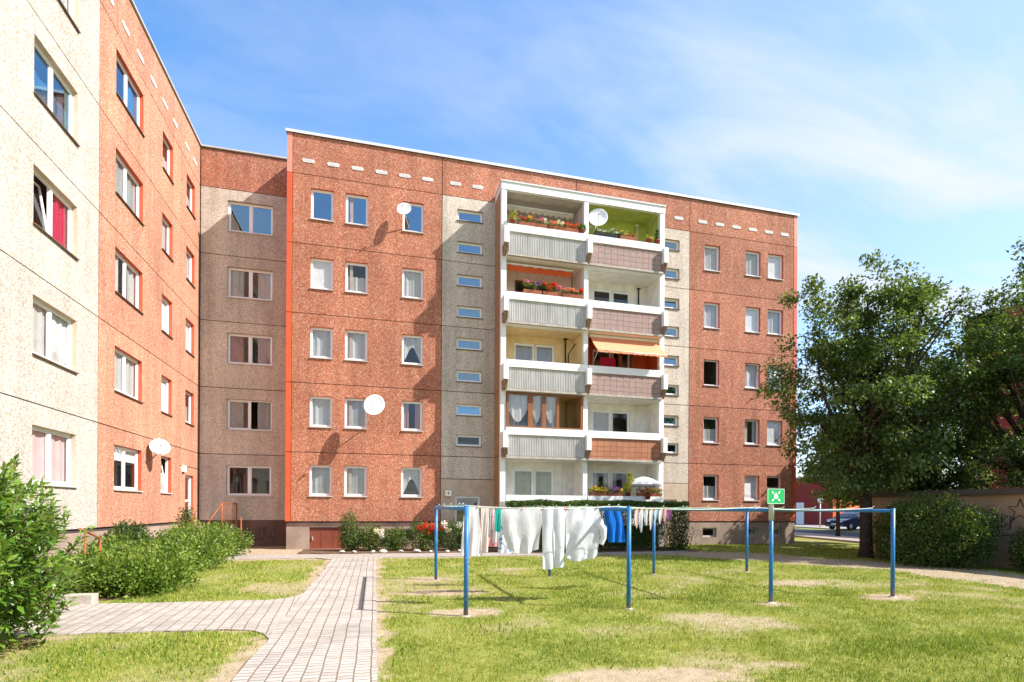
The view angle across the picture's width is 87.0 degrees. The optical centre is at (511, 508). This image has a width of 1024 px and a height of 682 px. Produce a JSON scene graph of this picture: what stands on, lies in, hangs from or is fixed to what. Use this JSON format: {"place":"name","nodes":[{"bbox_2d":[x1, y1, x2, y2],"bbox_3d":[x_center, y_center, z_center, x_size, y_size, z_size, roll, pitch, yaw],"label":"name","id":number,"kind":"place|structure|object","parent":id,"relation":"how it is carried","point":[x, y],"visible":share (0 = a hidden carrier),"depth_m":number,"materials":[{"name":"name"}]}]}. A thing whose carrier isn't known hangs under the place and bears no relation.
{"place":"outdoors","nodes":[
{"label":"outdoors","id":0,"kind":"place"},
{"bbox_2d":[4,593,302,638],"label":"side path","id":1,"kind":"structure","parent":0,"point":[265,617],"depth_m":8.23,"materials":[{"name":"concrete"}]},
{"bbox_2d":[232,557,383,681],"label":"paved path","id":2,"kind":"structure","parent":0,"point":[324,630],"depth_m":7.09,"materials":[{"name":"concrete"}]},
{"bbox_2d":[0,527,1023,681],"bbox_3d":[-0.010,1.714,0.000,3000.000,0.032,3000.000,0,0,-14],"label":"ground","id":3,"kind":"structure","parent":0,"point":[598,676],"depth_m":8.10,"materials":[{"name":"green plant"}]},
{"bbox_2d":[0,453,94,652],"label":"laurel bush","id":4,"kind":"object","parent":3,"relation":"on","point":[19,549],"visible":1,"depth_m":6.25,"materials":[{"name":"green plant"}]},
{"bbox_2d":[56,593,97,604],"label":"kerb","id":5,"kind":"structure","parent":3,"relation":"on","point":[86,598],"depth_m":9.28,"materials":[{"name":"concrete"}]},
{"bbox_2d":[15,566,196,601],"bbox_3d":[-9.271,1.663,13.284,2.658,0.050,8.044,0,0,-14],"label":"shrub bed","id":6,"kind":"object","parent":3,"relation":"on","point":[104,598],"visible":0.03,"depth_m":9.95,"materials":[{"name":"soil"}]},
{"bbox_2d":[41,543,174,597],"bbox_3d":[-7.674,1.181,10.355,2.230,1.036,1.847,0,0,-14],"label":"shrub","id":7,"kind":"object","parent":6,"relation":"on","point":[94,569],"visible":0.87,"depth_m":10.02,"materials":[{"name":"green plant"}]},
{"bbox_2d":[90,519,155,550],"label":"shrub","id":8,"kind":"object","parent":6,"relation":"on","point":[125,529],"visible":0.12,"depth_m":14.07,"materials":[{"name":"green plant"}]},
{"bbox_2d":[66,533,206,582],"bbox_3d":[-8.646,1.121,12.434,2.054,1.144,3.027,0,0,22],"label":"shrub","id":9,"kind":"object","parent":6,"relation":"on","point":[108,545],"visible":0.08,"depth_m":12.14,"materials":[{"name":"green plant"}]},
{"bbox_2d":[150,525,234,569],"bbox_3d":[-8.924,1.078,15.016,3.127,1.230,2.191,0,0,38],"label":"shrub","id":10,"kind":"object","parent":6,"relation":"on","point":[205,547],"visible":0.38,"depth_m":14.85,"materials":[{"name":"green plant"}]},
{"bbox_2d":[160,516,242,561],"bbox_3d":[-9.759,0.962,16.889,2.614,1.446,1.910,0,0,28],"label":"shrub","id":11,"kind":"object","parent":6,"relation":"on","point":[218,535],"visible":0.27,"depth_m":16.81,"materials":[{"name":"green plant"}]},
{"bbox_2d":[0,0,286,581],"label":"apartment wing","id":12,"kind":"structure","parent":3,"relation":"on","point":[143,248],"depth_m":16.22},
{"bbox_2d":[31,426,77,487],"bbox_3d":[-10.599,-1.149,12.410,0.266,1.305,1.790,0,0,-14],"label":"window","id":13,"kind":"structure","parent":12,"relation":"in","point":[50,448],"depth_m":12.52,"materials":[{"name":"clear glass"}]},
{"bbox_2d":[32,297,78,373],"bbox_3d":[-10.643,-3.949,12.395,0.390,1.305,1.790,0,0,-14],"label":"window","id":14,"kind":"structure","parent":12,"relation":"in","point":[51,329],"depth_m":12.44,"materials":[{"name":"clear glass"}]},
{"bbox_2d":[33,169,79,260],"bbox_3d":[-10.627,-6.749,12.395,0.390,1.305,1.790,0,0,-14],"label":"window","id":15,"kind":"structure","parent":12,"relation":"in","point":[58,226],"depth_m":12.73,"materials":[{"name":"clear glass"}]},
{"bbox_2d":[33,40,79,146],"bbox_3d":[-10.552,-9.549,12.410,0.268,1.305,1.790,0,0,-14],"label":"window","id":16,"kind":"structure","parent":12,"relation":"in","point":[43,93],"depth_m":12.42,"materials":[{"name":"white glass"}]},
{"bbox_2d":[58,0,80,33],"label":"window","id":17,"kind":"structure","parent":12,"relation":"in","point":[67,5],"depth_m":13.14,"materials":[{"name":"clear glass"}]},
{"bbox_2d":[114,445,142,491],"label":"window","id":18,"kind":"structure","parent":12,"relation":"in","point":[123,453],"depth_m":16.11,"materials":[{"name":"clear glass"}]},
{"bbox_2d":[114,348,143,403],"bbox_3d":[-11.527,-3.954,16.112,0.268,1.305,1.890,0,0,-14],"label":"window","id":19,"kind":"structure","parent":12,"relation":"in","point":[126,368],"depth_m":16.14,"materials":[{"name":"clear glass"}]},
{"bbox_2d":[115,250,143,314],"bbox_3d":[-11.514,-6.754,16.111,0.275,1.305,1.890,0,0,-14],"label":"window","id":20,"kind":"structure","parent":12,"relation":"in","point":[132,282],"depth_m":16.47,"materials":[{"name":"clear glass"}]},
{"bbox_2d":[115,153,144,225],"bbox_3d":[-11.495,-9.554,16.112,0.268,1.305,1.890,0,0,-14],"label":"window","id":21,"kind":"structure","parent":12,"relation":"in","point":[125,181],"depth_m":16.13,"materials":[{"name":"clear glass"}]},
{"bbox_2d":[116,54,144,137],"bbox_3d":[-11.482,-12.354,16.111,0.276,1.305,1.890,0,0,-14],"label":"window","id":22,"kind":"structure","parent":12,"relation":"in","point":[131,97],"depth_m":16.48,"materials":[{"name":"white glass"}]},
{"bbox_2d":[149,439,169,459],"bbox_3d":[-11.450,-1.910,17.433,0.626,0.717,0.595,0,0,-14],"label":"satellite dish","id":23,"kind":"object","parent":12,"relation":"attached to","point":[159,446],"visible":1,"depth_m":17.55,"materials":[{"name":"white paint"}]},
{"bbox_2d":[160,456,172,493],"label":"window","id":24,"kind":"structure","parent":12,"relation":"in","point":[164,476],"depth_m":19.40,"materials":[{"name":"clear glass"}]},
{"bbox_2d":[161,376,172,416],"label":"window","id":25,"kind":"structure","parent":12,"relation":"in","point":[164,382],"depth_m":19.32,"materials":[{"name":"white glass"}]},
{"bbox_2d":[161,297,173,339],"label":"window","id":26,"kind":"structure","parent":12,"relation":"in","point":[165,305],"depth_m":19.33,"materials":[{"name":"clear glass"}]},
{"bbox_2d":[162,216,173,261],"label":"window","id":27,"kind":"structure","parent":12,"relation":"in","point":[165,248],"depth_m":19.26,"materials":[{"name":"white glass"}]},
{"bbox_2d":[226,399,271,431],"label":"window","id":28,"kind":"structure","parent":12,"relation":"in","point":[234,407],"depth_m":23.13,"materials":[{"name":"white glass"}]},
{"bbox_2d":[226,333,271,366],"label":"window","id":29,"kind":"structure","parent":12,"relation":"in","point":[235,341],"depth_m":23.12,"materials":[{"name":"white glass"}]},
{"bbox_2d":[227,465,271,496],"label":"window","id":30,"kind":"structure","parent":12,"relation":"in","point":[249,494],"depth_m":23.12,"materials":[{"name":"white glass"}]},
{"bbox_2d":[227,267,272,301],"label":"window","id":31,"kind":"structure","parent":12,"relation":"in","point":[235,275],"depth_m":23.13,"materials":[{"name":"white glass"}]},
{"bbox_2d":[227,202,272,236],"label":"window","id":32,"kind":"structure","parent":12,"relation":"in","point":[250,206],"depth_m":23.12,"materials":[{"name":"white glass"}]},
{"bbox_2d":[99,536,216,593],"bbox_3d":[-7.392,1.147,11.399,2.185,1.107,3.058,0,0,-39],"label":"shrub","id":33,"kind":"object","parent":3,"relation":"on","point":[180,563],"visible":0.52,"depth_m":11.09,"materials":[{"name":"green plant"}]},
{"bbox_2d":[209,502,241,550],"bbox_3d":[-10.780,0.723,20.886,0.726,1.870,4.056,0,0,-14],"label":"railing","id":34,"kind":"object","parent":3,"relation":"on","point":[221,504],"visible":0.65,"depth_m":20.89,"materials":[{"name":"metal"}]},
{"bbox_2d":[198,519,254,556],"bbox_3d":[-9.996,1.019,18.769,1.770,1.330,2.774,0,0,-41],"label":"shrub","id":35,"kind":"object","parent":3,"relation":"on","point":[226,527],"visible":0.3,"depth_m":18.60,"materials":[{"name":"green plant"}]},
{"bbox_2d":[433,503,470,616],"bbox_3d":[-1.253,0.850,10.621,0.194,1.885,4.497,0,0,-14],"label":"drying frame","id":36,"kind":"object","parent":3,"relation":"on","point":[465,508],"visible":0.85,"depth_m":8.51,"materials":[{"name":"blue paint"}]},
{"bbox_2d":[450,505,809,508],"bbox_3d":[2.912,-0.003,11.475,8.491,0.060,0.010,0,0,-14],"label":"clothesline","id":37,"kind":"object","parent":36,"relation":"attached to","point":[590,506],"visible":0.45,"depth_m":11.13,"materials":[{"name":"white"}]},
{"bbox_2d":[501,508,541,553],"bbox_3d":[0.198,0.461,10.834,0.900,0.917,0.137,0,0,-14],"label":"bed sheet","id":38,"kind":"object","parent":37,"relation":"hanging from","point":[521,528],"visible":0.98,"depth_m":10.81,"materials":[{"name":"white fabric"}]},
{"bbox_2d":[604,511,624,541],"bbox_3d":[2.139,0.352,11.278,0.480,0.720,0.137,0,0,-14],"label":"towel","id":39,"kind":"object","parent":37,"relation":"hanging from","point":[615,526],"visible":0.88,"depth_m":11.24,"materials":[{"name":"blue fabric"}]},
{"bbox_2d":[459,505,851,509],"bbox_3d":[3.183,-0.002,10.409,8.491,0.060,0.010,0,0,-14],"label":"clothesline","id":40,"kind":"object","parent":36,"relation":"attached to","point":[673,509],"visible":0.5,"depth_m":10.61,"materials":[{"name":"white"}]},
{"bbox_2d":[460,506,482,555],"bbox_3d":[-0.699,0.397,9.455,0.400,0.878,0.098,0,0,-14],"label":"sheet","id":41,"kind":"object","parent":40,"relation":"hanging from","point":[474,536],"visible":0.73,"depth_m":9.43,"materials":[{"name":"white fabric"}]},
{"bbox_2d":[481,507,488,551],"bbox_3d":[-0.477,0.377,9.505,0.131,0.800,0.071,0,0,-8],"label":"towel","id":42,"kind":"object","parent":40,"relation":"hanging from","point":[484,528],"visible":1,"depth_m":9.49,"materials":[{"name":"beige fabric"}]},
{"bbox_2d":[542,507,564,568],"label":"trousers","id":43,"kind":"object","parent":40,"relation":"hanging from","point":[553,530],"visible":0.99,"depth_m":9.77,"materials":[{"name":"white fabric"}]},
{"bbox_2d":[565,507,606,560],"bbox_3d":[1.350,0.478,9.948,0.796,1.005,0.186,0,0,-10],"label":"shirt","id":44,"kind":"object","parent":40,"relation":"hanging from","point":[585,530],"visible":0.98,"depth_m":9.90,"materials":[{"name":"white fabric"}]},
{"bbox_2d":[463,505,869,509],"bbox_3d":[3.282,-0.001,10.021,8.491,0.060,0.010,0,0,-14],"label":"clothesline","id":45,"kind":"object","parent":36,"relation":"attached to","point":[647,508],"visible":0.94,"depth_m":9.75,"materials":[{"name":"white paint"}]},
{"bbox_2d":[218,551,687,559],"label":"facade walkway","id":46,"kind":"structure","parent":3,"relation":"on","point":[315,556],"depth_m":19.07,"materials":[{"name":"grey concrete"}]},
{"bbox_2d":[297,545,699,553],"bbox_3d":[-0.301,1.709,21.855,15.689,0.050,3.608,0,0,-14],"label":"flower bed","id":47,"kind":"object","parent":3,"relation":"on","point":[365,551],"visible":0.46,"depth_m":21.08,"materials":[{"name":"soil"}]},
{"bbox_2d":[334,508,367,550],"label":"rose bush","id":48,"kind":"object","parent":47,"relation":"on","point":[353,542],"visible":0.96,"depth_m":20.69,"materials":[{"name":"green plant"}]},
{"bbox_2d":[358,522,385,550],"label":"rose bush","id":49,"kind":"object","parent":47,"relation":"on","point":[375,535],"visible":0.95,"depth_m":20.84,"materials":[{"name":"green plant"}]},
{"bbox_2d":[379,525,410,550],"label":"rose bush","id":50,"kind":"object","parent":47,"relation":"on","point":[392,540],"visible":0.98,"depth_m":20.98,"materials":[{"name":"green plant"}]},
{"bbox_2d":[407,518,445,550],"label":"rose bush","id":51,"kind":"object","parent":47,"relation":"on","point":[429,535],"visible":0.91,"depth_m":21.11,"materials":[{"name":"green plant"}]},
{"bbox_2d":[438,518,462,550],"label":"rose bush","id":52,"kind":"object","parent":47,"relation":"on","point":[457,540],"visible":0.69,"depth_m":21.23,"materials":[{"name":"green plant"}]},
{"bbox_2d":[505,497,699,551],"bbox_3d":[3.804,0.607,21.946,8.471,2.312,1.720,0,0,-14],"label":"hedge","id":53,"kind":"object","parent":47,"relation":"on","point":[674,543],"visible":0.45,"depth_m":21.96,"materials":[{"name":"green plant"}]},
{"bbox_2d":[285,128,799,548],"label":"apartment block","id":54,"kind":"structure","parent":3,"relation":"on","point":[462,355],"depth_m":23.34,"materials":[{"name":"orange concrete"}]},
{"bbox_2d":[308,465,331,496],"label":"window","id":55,"kind":"structure","parent":54,"relation":"in","point":[320,475],"depth_m":22.09,"materials":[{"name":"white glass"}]},
{"bbox_2d":[309,327,332,358],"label":"window","id":56,"kind":"structure","parent":54,"relation":"in","point":[321,339],"depth_m":22.09,"materials":[{"name":"white glass"}]},
{"bbox_2d":[309,396,332,427],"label":"window","id":57,"kind":"structure","parent":54,"relation":"in","point":[320,407],"depth_m":22.09,"materials":[{"name":"white glass"}]},
{"bbox_2d":[310,258,332,290],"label":"window","id":58,"kind":"structure","parent":54,"relation":"in","point":[321,270],"depth_m":22.07,"materials":[{"name":"white glass"}]},
{"bbox_2d":[310,189,333,221],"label":"window","id":59,"kind":"structure","parent":54,"relation":"in","point":[312,190],"depth_m":21.96,"materials":[{"name":"white glass"}]},
{"bbox_2d":[309,528,344,548],"bbox_3d":[-7.540,1.226,22.068,1.400,0.860,0.090,0,0,-14],"label":"cellar door","id":60,"kind":"structure","parent":54,"relation":"in","point":[319,538],"depth_m":22.04,"materials":[{"name":"brown paint"}]},
{"bbox_2d":[344,398,366,429],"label":"window","id":61,"kind":"structure","parent":54,"relation":"in","point":[359,415],"depth_m":22.43,"materials":[{"name":"white glass"}]},
{"bbox_2d":[344,466,366,496],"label":"window","id":62,"kind":"structure","parent":54,"relation":"in","point":[359,473],"depth_m":22.42,"materials":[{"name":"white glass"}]},
{"bbox_2d":[344,330,367,361],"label":"window","id":63,"kind":"structure","parent":54,"relation":"in","point":[359,348],"depth_m":22.44,"materials":[{"name":"white glass"}]},
{"bbox_2d":[345,262,367,293],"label":"window","id":64,"kind":"structure","parent":54,"relation":"in","point":[360,285],"depth_m":22.41,"materials":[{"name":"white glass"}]},
{"bbox_2d":[364,395,384,424],"bbox_3d":[-5.708,-3.997,21.652,1.142,1.158,0.732,0,0,37],"label":"satellite dish","id":65,"kind":"object","parent":54,"relation":"attached to","point":[374,404],"visible":1,"depth_m":21.63,"materials":[{"name":"white paint"}]},
{"bbox_2d":[401,401,422,431],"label":"window","id":66,"kind":"structure","parent":54,"relation":"in","point":[405,404],"depth_m":22.95,"materials":[{"name":"white glass"}]},
{"bbox_2d":[401,467,422,497],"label":"window","id":67,"kind":"structure","parent":54,"relation":"in","point":[407,473],"depth_m":22.95,"materials":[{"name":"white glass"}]},
{"bbox_2d":[401,335,423,365],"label":"window","id":68,"kind":"structure","parent":54,"relation":"in","point":[408,341],"depth_m":22.98,"materials":[{"name":"white glass"}]},
{"bbox_2d":[402,268,423,299],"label":"window","id":69,"kind":"structure","parent":54,"relation":"in","point":[412,280],"depth_m":22.99,"materials":[{"name":"white glass"}]},
{"bbox_2d":[513,469,533,494],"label":"window","id":70,"kind":"structure","parent":54,"relation":"in","point":[523,479],"depth_m":24.13,"materials":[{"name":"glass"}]},
{"bbox_2d":[514,343,533,360],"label":"window","id":71,"kind":"structure","parent":54,"relation":"in","point":[522,351],"depth_m":24.16,"materials":[{"name":"glass"}]},
{"bbox_2d":[518,215,547,227],"bbox_3d":[0.876,-11.977,22.555,1.327,0.461,0.394,0,0,-14],"label":"flower box","id":72,"kind":"object","parent":54,"relation":"on","point":[523,221],"visible":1,"depth_m":22.51,"materials":[{"name":"ceramic"}]},
{"bbox_2d":[535,469,553,494],"bbox_3d":[1.418,-0.597,24.358,0.910,2.270,0.109,0,0,-14],"label":"balcony door","id":73,"kind":"structure","parent":54,"relation":"in","point":[543,478],"depth_m":24.39,"materials":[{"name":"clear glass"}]},
{"bbox_2d":[535,345,553,361],"bbox_3d":[1.450,-6.197,24.357,0.910,2.270,0.108,0,0,-14],"label":"balcony door","id":74,"kind":"structure","parent":54,"relation":"in","point":[544,353],"depth_m":24.38,"materials":[{"name":"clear glass"}]},
{"bbox_2d":[548,219,579,232],"bbox_3d":[2.193,-11.965,22.907,1.396,0.452,0.406,0,0,-14],"label":"flower box","id":75,"kind":"object","parent":54,"relation":"on","point":[567,226],"visible":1,"depth_m":22.84,"materials":[{"name":"ceramic"}]},
{"bbox_2d":[589,208,607,227],"bbox_3d":[3.777,-12.644,23.477,0.694,0.961,0.782,0,0,-33],"label":"satellite dish","id":76,"kind":"object","parent":54,"relation":"attached to","point":[598,217],"visible":1,"depth_m":23.57,"materials":[{"name":"white paint"}]},
{"bbox_2d":[592,410,610,430],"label":"window","id":77,"kind":"structure","parent":54,"relation":"in","point":[601,420],"depth_m":25.09,"materials":[{"name":"glass"}]},
{"bbox_2d":[625,477,661,489],"bbox_3d":[5.872,-0.411,24.147,1.680,1.990,1.680,0,0,-14],"label":"parasol","id":78,"kind":"object","parent":54,"relation":"on","point":[639,482],"visible":0.87,"depth_m":23.61,"materials":[{"name":"fabric"}]},
{"bbox_2d":[704,303,718,328],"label":"window","id":79,"kind":"structure","parent":54,"relation":"in","point":[710,310],"depth_m":26.54,"materials":[{"name":"white glass"}]},
{"bbox_2d":[703,417,719,443],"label":"window","id":80,"kind":"structure","parent":54,"relation":"in","point":[709,435],"depth_m":26.57,"materials":[{"name":"white glass"}]},
{"bbox_2d":[703,474,719,500],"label":"window","id":81,"kind":"structure","parent":54,"relation":"in","point":[709,492],"depth_m":26.57,"materials":[{"name":"white glass"}]},
{"bbox_2d":[704,245,720,271],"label":"window","id":82,"kind":"structure","parent":54,"relation":"in","point":[711,260],"depth_m":26.54,"materials":[{"name":"white glass"}]},
{"bbox_2d":[744,419,757,444],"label":"window","id":83,"kind":"structure","parent":54,"relation":"in","point":[754,422],"depth_m":27.15,"materials":[{"name":"white glass"}]},
{"bbox_2d":[744,475,757,500],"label":"window","id":84,"kind":"structure","parent":54,"relation":"in","point":[748,482],"depth_m":27.13,"materials":[{"name":"white glass"}]},
{"bbox_2d":[745,363,758,388],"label":"window","id":85,"kind":"structure","parent":54,"relation":"in","point":[751,373],"depth_m":27.14,"materials":[{"name":"white glass"}]},
{"bbox_2d":[745,251,760,277],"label":"window","id":86,"kind":"structure","parent":54,"relation":"in","point":[752,258],"depth_m":27.15,"materials":[{"name":"white glass"}]},
{"bbox_2d":[745,307,760,333],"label":"window","id":87,"kind":"structure","parent":54,"relation":"in","point":[752,314],"depth_m":27.13,"materials":[{"name":"white glass"}]},
{"bbox_2d":[767,421,780,445],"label":"window","id":88,"kind":"structure","parent":54,"relation":"in","point":[776,424],"depth_m":27.45,"materials":[{"name":"white glass"}]},
{"bbox_2d":[768,254,783,280],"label":"window","id":89,"kind":"structure","parent":54,"relation":"in","point":[774,262],"depth_m":27.46,"materials":[{"name":"white glass"}]},
{"bbox_2d":[768,310,783,335],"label":"window","id":90,"kind":"structure","parent":54,"relation":"in","point":[774,317],"depth_m":27.47,"materials":[{"name":"white glass"}]},
{"bbox_2d":[548,504,632,609],"bbox_3d":[1.470,0.866,11.315,0.194,1.885,4.497,0,0,-14],"label":"drying frame","id":91,"kind":"object","parent":3,"relation":"on","point":[628,578],"visible":0.67,"depth_m":9.20,"materials":[{"name":"blue paint"}]},
{"bbox_2d":[650,505,774,603],"bbox_3d":[4.241,0.882,12.021,0.194,1.885,4.497,0,0,-14],"label":"drying frame","id":92,"kind":"object","parent":3,"relation":"on","point":[754,509],"visible":0.73,"depth_m":10.28,"materials":[{"name":"blue paint"}]},
{"bbox_2d":[767,488,783,520],"bbox_3d":[4.821,-0.065,9.937,0.370,0.585,0.111,0,0,-14],"label":"sign","id":93,"kind":"object","parent":92,"relation":"attached to","point":[775,496],"visible":1,"depth_m":9.89,"materials":[{"name":"metal"}]},
{"bbox_2d":[796,426,841,535],"bbox_3d":[20.007,-1.718,33.439,4.304,7.380,4.445,0,0,7],"label":"broadleaf tree","id":94,"kind":"object","parent":3,"relation":"on","point":[809,480],"visible":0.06,"depth_m":33.41,"materials":[{"name":"green plant"}]},
{"bbox_2d":[745,506,897,597],"bbox_3d":[6.974,0.898,12.717,0.194,1.885,4.497,0,0,-14],"label":"drying frame","id":95,"kind":"object","parent":3,"relation":"on","point":[892,571],"visible":0.68,"depth_m":10.80,"materials":[{"name":"blue paint"}]},
{"bbox_2d":[794,476,859,524],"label":"street building","id":96,"kind":"structure","parent":3,"relation":"on","point":[804,498],"depth_m":58.77,"materials":[{"name":"metal"}]},
{"bbox_2d":[802,406,909,508],"bbox_3d":[17.510,-1.731,26.593,5.646,7.382,6.346,0,0,33],"label":"broadleaf tree","id":97,"kind":"object","parent":3,"relation":"on","point":[846,502],"visible":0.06,"depth_m":27.43,"materials":[{"name":"green plant"}]},
{"bbox_2d":[756,248,999,557],"bbox_3d":[12.672,-3.479,20.001,7.064,10.825,7.488,0,0,-14],"label":"broadleaf tree","id":98,"kind":"object","parent":3,"relation":"on","point":[866,360],"visible":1,"depth_m":18.62,"materials":[{"name":"green plant"}]},
{"bbox_2d":[857,353,1017,491],"bbox_3d":[17.529,-2.191,22.767,5.680,8.307,5.917,0,0,-14],"label":"broadleaf tree","id":99,"kind":"object","parent":3,"relation":"on","point":[934,482],"visible":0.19,"depth_m":21.29,"materials":[{"name":"green plant"}]},
{"bbox_2d":[869,488,1008,568],"bbox_3d":[13.075,0.595,17.268,2.938,2.446,4.395,0,0,-14],"label":"dark shrub","id":100,"kind":"object","parent":3,"relation":"on","point":[927,532],"visible":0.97,"depth_m":16.26,"materials":[{"name":"green plant"}]},
{"bbox_2d":[856,488,1023,568],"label":"wall","id":101,"kind":"structure","parent":3,"relation":"on","point":[1011,507],"depth_m":16.43,"materials":[{"name":"concrete"}]},
{"bbox_2d":[929,236,1023,489],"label":"broadleaf tree","id":102,"kind":"object","parent":3,"relation":"on","point":[1010,332],"visible":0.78,"depth_m":18.98,"materials":[{"name":"green plant"}]},
{"bbox_2d":[965,300,1023,488],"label":"apartment block","id":103,"kind":"structure","parent":3,"relation":"on","point":[1004,423],"depth_m":36.55,"materials":[{"name":"concrete"}]},
{"bbox_2d":[1005,525,1023,571],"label":"dark shrub","id":104,"kind":"object","parent":3,"relation":"on","point":[1017,548],"visible":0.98,"depth_m":15.09,"materials":[{"name":"green plant"}]},
{"bbox_2d":[133,0,1023,485],"label":"sky","id":105,"kind":"structure","parent":0,"point":[896,127],"materials":[{"name":"blue"}]},
{"bbox_2d":[794,532,858,542],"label":"pavement","id":106,"kind":"structure","parent":0,"point":[852,539],"depth_m":31.60,"materials":[{"name":"grey concrete"}]},
{"bbox_2d":[794,528,858,536],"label":"road","id":107,"kind":"structure","parent":0,"point":[854,534],"depth_m":40.63,"materials":[{"name":"grey asphalt"}]},
{"bbox_2d":[794,524,859,530],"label":"pavement","id":108,"kind":"structure","parent":0,"point":[817,526],"depth_m":49.60,"materials":[{"name":"grey concrete"}]},
{"bbox_2d":[825,512,859,529],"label":"parked car","id":109,"kind":"object","parent":108,"relation":"on","point":[849,520],"visible":0.69,"depth_m":44.09,"materials":[{"name":"blue paint"}]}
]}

